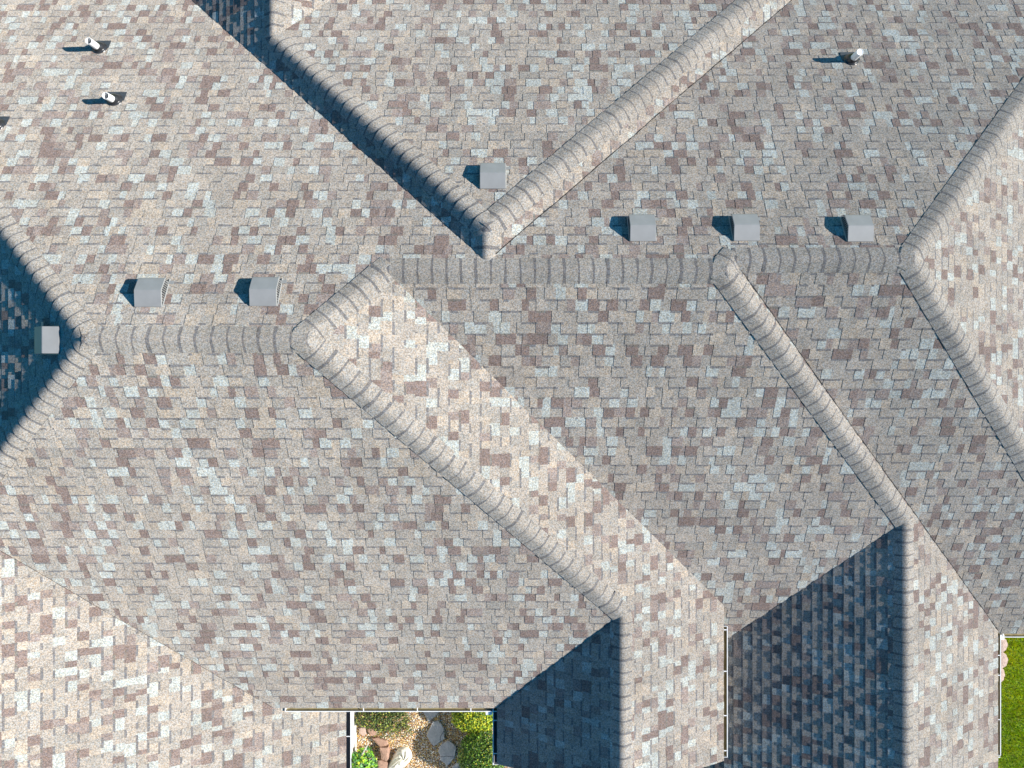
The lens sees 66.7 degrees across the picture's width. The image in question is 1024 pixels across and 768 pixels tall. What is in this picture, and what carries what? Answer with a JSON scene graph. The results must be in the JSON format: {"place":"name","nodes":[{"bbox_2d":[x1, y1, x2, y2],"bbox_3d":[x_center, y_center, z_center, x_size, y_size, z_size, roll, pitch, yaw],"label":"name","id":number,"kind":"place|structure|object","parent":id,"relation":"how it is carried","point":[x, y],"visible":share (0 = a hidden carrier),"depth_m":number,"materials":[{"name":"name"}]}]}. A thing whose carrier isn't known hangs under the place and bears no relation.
{"place":"outdoors","nodes":[
{"label":"outdoors","id":0,"kind":"place"},
{"bbox_2d":[356,712,510,767],"bbox_3d":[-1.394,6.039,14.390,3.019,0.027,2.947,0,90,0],"label":"gravel","id":1,"kind":"structure","parent":0,"point":[390,741],"depth_m":14.39,"materials":[{"name":"beige gravel"}]},
{"bbox_2d":[359,725,366,735],"bbox_3d":[-2.752,6.395,14.360,0.138,0.080,0.184,0,90,0],"label":"edging stone","id":2,"kind":"object","parent":1,"relation":"on","point":[362,731],"visible":0.91,"depth_m":14.33,"materials":[{"name":"stone"}]},
{"bbox_2d":[351,746,378,767],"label":"leafy bush","id":3,"kind":"object","parent":1,"relation":"on","point":[362,762],"visible":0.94,"depth_m":13.96,"materials":[{"name":"green plant"}]},
{"bbox_2d":[368,723,376,735],"bbox_3d":[-2.597,6.379,14.349,0.118,0.102,0.237,-32,90,0],"label":"edging stone","id":4,"kind":"object","parent":1,"relation":"on","point":[372,733],"visible":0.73,"depth_m":14.30,"materials":[{"name":"stone"}]},
{"bbox_2d":[373,736,387,746],"bbox_3d":[-2.433,6.599,14.349,0.272,0.102,0.169,0,90,0],"label":"edging stone","id":5,"kind":"object","parent":1,"relation":"on","point":[379,741],"visible":1,"depth_m":14.31,"materials":[{"name":"stone"}]},
{"bbox_2d":[354,712,411,732],"bbox_3d":[-2.396,6.135,14.229,1.139,0.356,0.454,0,90,0],"label":"trailing plant","id":6,"kind":"object","parent":1,"relation":"on","point":[386,718],"visible":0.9,"depth_m":14.14,"materials":[{"name":"green plant"}]},
{"bbox_2d":[377,758,388,767],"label":"edging stone","id":7,"kind":"object","parent":1,"relation":"on","point":[383,763],"visible":0.87,"depth_m":14.29,"materials":[{"name":"stone"}]},
{"bbox_2d":[380,744,389,760],"bbox_3d":[-2.340,6.793,14.323,0.176,0.154,0.249,0,90,0],"label":"edging stone","id":8,"kind":"object","parent":1,"relation":"on","point":[385,752],"visible":1,"depth_m":14.26,"materials":[{"name":"stone"}]},
{"bbox_2d":[374,722,416,738],"bbox_3d":[-2.174,6.400,14.349,0.831,0.120,0.317,0,90,0],"label":"ground cover","id":9,"kind":"object","parent":1,"relation":"on","point":[396,732],"visible":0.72,"depth_m":14.33,"materials":[{"name":"green plant"}]},
{"bbox_2d":[388,747,411,767],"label":"rock","id":10,"kind":"object","parent":1,"relation":"on","point":[402,757],"visible":1,"depth_m":14.28,"materials":[{"name":"white stone"}]},
{"bbox_2d":[423,712,437,721],"bbox_3d":[-1.498,6.138,14.372,0.310,0.056,0.199,0,90,0],"label":"stepping stone","id":11,"kind":"object","parent":1,"relation":"on","point":[429,716],"visible":0.84,"depth_m":14.35,"materials":[{"name":"grey stone"}]},
{"bbox_2d":[427,720,444,745],"bbox_3d":[-1.413,6.434,14.372,0.362,0.056,0.387,-35,90,0],"label":"stepping stone","id":12,"kind":"object","parent":1,"relation":"on","point":[435,734],"visible":1,"depth_m":14.35,"materials":[{"name":"grey stone"}]},
{"bbox_2d":[439,740,455,764],"bbox_3d":[-1.200,6.797,14.372,0.346,0.056,0.388,39,90,0],"label":"stepping stone","id":13,"kind":"object","parent":1,"relation":"on","point":[447,749],"visible":1,"depth_m":14.35,"materials":[{"name":"grey stone"}]},
{"bbox_2d":[452,761,459,767],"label":"stepping stone","id":14,"kind":"object","parent":1,"relation":"on","point":[456,765],"visible":0.67,"depth_m":14.35,"materials":[{"name":"grey stone"}]},
{"bbox_2d":[451,712,492,732],"bbox_3d":[-0.679,6.032,14.125,0.867,0.561,0.561,0,90,0],"label":"shrub","id":15,"kind":"object","parent":1,"relation":"on","point":[482,721],"visible":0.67,"depth_m":13.92,"materials":[{"name":"green plant"}]},
{"bbox_2d":[457,729,504,767],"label":"shrub","id":16,"kind":"object","parent":1,"relation":"on","point":[481,754],"visible":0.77,"depth_m":13.82,"materials":[{"name":"green plant"}]},
{"bbox_2d":[998,637,1023,767],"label":"ground","id":17,"kind":"structure","parent":0,"point":[1011,722],"depth_m":14.40,"materials":[{"name":"green plant"}]},
{"bbox_2d":[0,0,1023,767],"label":"house","id":18,"kind":"structure","parent":17,"relation":"on","point":[544,460],"depth_m":10.17,"materials":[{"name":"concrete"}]},
{"bbox_2d":[0,116,9,129],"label":"vent pipe","id":19,"kind":"object","parent":18,"relation":"attached to","point":[4,120],"visible":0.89,"depth_m":10.20,"materials":[{"name":"white plastic"}]},
{"bbox_2d":[34,322,59,354],"bbox_3d":[-5.241,-0.519,8.803,0.343,0.219,0.379,0,90,0],"label":"roof vent","id":20,"kind":"object","parent":18,"relation":"on","point":[46,340],"visible":1,"depth_m":8.70,"materials":[{"name":"grey metal"}]},
{"bbox_2d":[85,37,110,53],"bbox_3d":[-5.814,-4.754,10.873,0.250,0.405,0.243,0,90,0],"label":"vent pipe","id":21,"kind":"object","parent":18,"relation":"attached to","point":[98,47],"visible":0.98,"depth_m":10.89,"materials":[{"name":"white plastic"}]},
{"bbox_2d":[102,92,126,105],"bbox_3d":[-5.322,-3.822,10.355,0.250,0.357,0.243,0,90,0],"label":"vent pipe","id":22,"kind":"object","parent":18,"relation":"attached to","point":[113,98],"visible":0.98,"depth_m":10.36,"materials":[{"name":"white plastic"}]},
{"bbox_2d":[134,278,173,306],"bbox_3d":[-4.046,-1.032,8.791,0.379,0.219,0.343,0,90,0],"label":"roof vent","id":23,"kind":"object","parent":18,"relation":"on","point":[149,292],"visible":1,"depth_m":8.69,"materials":[{"name":"grey metal"}]},
{"bbox_2d":[249,277,286,305],"bbox_3d":[-2.761,-1.042,8.796,0.379,0.219,0.343,0,90,0],"label":"roof vent","id":24,"kind":"object","parent":18,"relation":"on","point":[263,291],"visible":1,"depth_m":8.70,"materials":[{"name":"grey metal"}]},
{"bbox_2d":[479,163,510,188],"bbox_3d":[-0.205,-2.512,9.417,0.379,0.219,0.343,0,90,0],"label":"roof vent","id":25,"kind":"object","parent":18,"relation":"on","point":[492,175],"visible":1,"depth_m":9.32,"materials":[{"name":"grey metal"}]},
{"bbox_2d":[627,214,658,240],"bbox_3d":[1.572,-1.856,9.271,0.379,0.219,0.343,0,90,0],"label":"roof vent","id":26,"kind":"object","parent":18,"relation":"on","point":[642,227],"visible":1,"depth_m":9.17,"materials":[{"name":"grey metal"}]},
{"bbox_2d":[728,214,760,240],"bbox_3d":[2.799,-1.861,9.274,0.379,0.219,0.343,0,90,0],"label":"roof vent","id":27,"kind":"object","parent":18,"relation":"on","point":[745,227],"visible":1,"depth_m":9.18,"materials":[{"name":"grey metal"}]},
{"bbox_2d":[840,49,862,64],"bbox_3d":[4.726,-4.538,10.752,0.250,0.392,0.243,0,90,0],"label":"vent pipe","id":28,"kind":"object","parent":18,"relation":"attached to","point":[850,58],"visible":0.98,"depth_m":10.77,"materials":[{"name":"white plastic"}]},
{"bbox_2d":[840,215,873,241],"bbox_3d":[4.140,-1.850,9.268,0.379,0.219,0.343,0,90,0],"label":"roof vent","id":29,"kind":"object","parent":18,"relation":"on","point":[859,228],"visible":1,"depth_m":9.17,"materials":[{"name":"grey metal"}]},
{"bbox_2d":[1001,668,1004,681],"bbox_3d":[8.976,5.351,14.347,0.200,0.106,0.290,0,90,0],"label":"lawn edging","id":30,"kind":"object","parent":17,"relation":"on","point":[1002,674],"visible":0.3,"depth_m":14.30,"materials":[{"name":"stone"}]},
{"bbox_2d":[1001,652,1007,667],"bbox_3d":[9.005,5.087,14.347,0.261,0.106,0.305,0,90,0],"label":"lawn edging","id":31,"kind":"object","parent":17,"relation":"on","point":[1004,659],"visible":0.52,"depth_m":14.30,"materials":[{"name":"stone"}]},
{"bbox_2d":[1001,638,1007,651],"bbox_3d":[9.004,4.799,14.347,0.248,0.106,0.290,0,90,0],"label":"lawn edging","id":32,"kind":"object","parent":17,"relation":"on","point":[1004,644],"visible":0.47,"depth_m":14.30,"materials":[{"name":"stone"}]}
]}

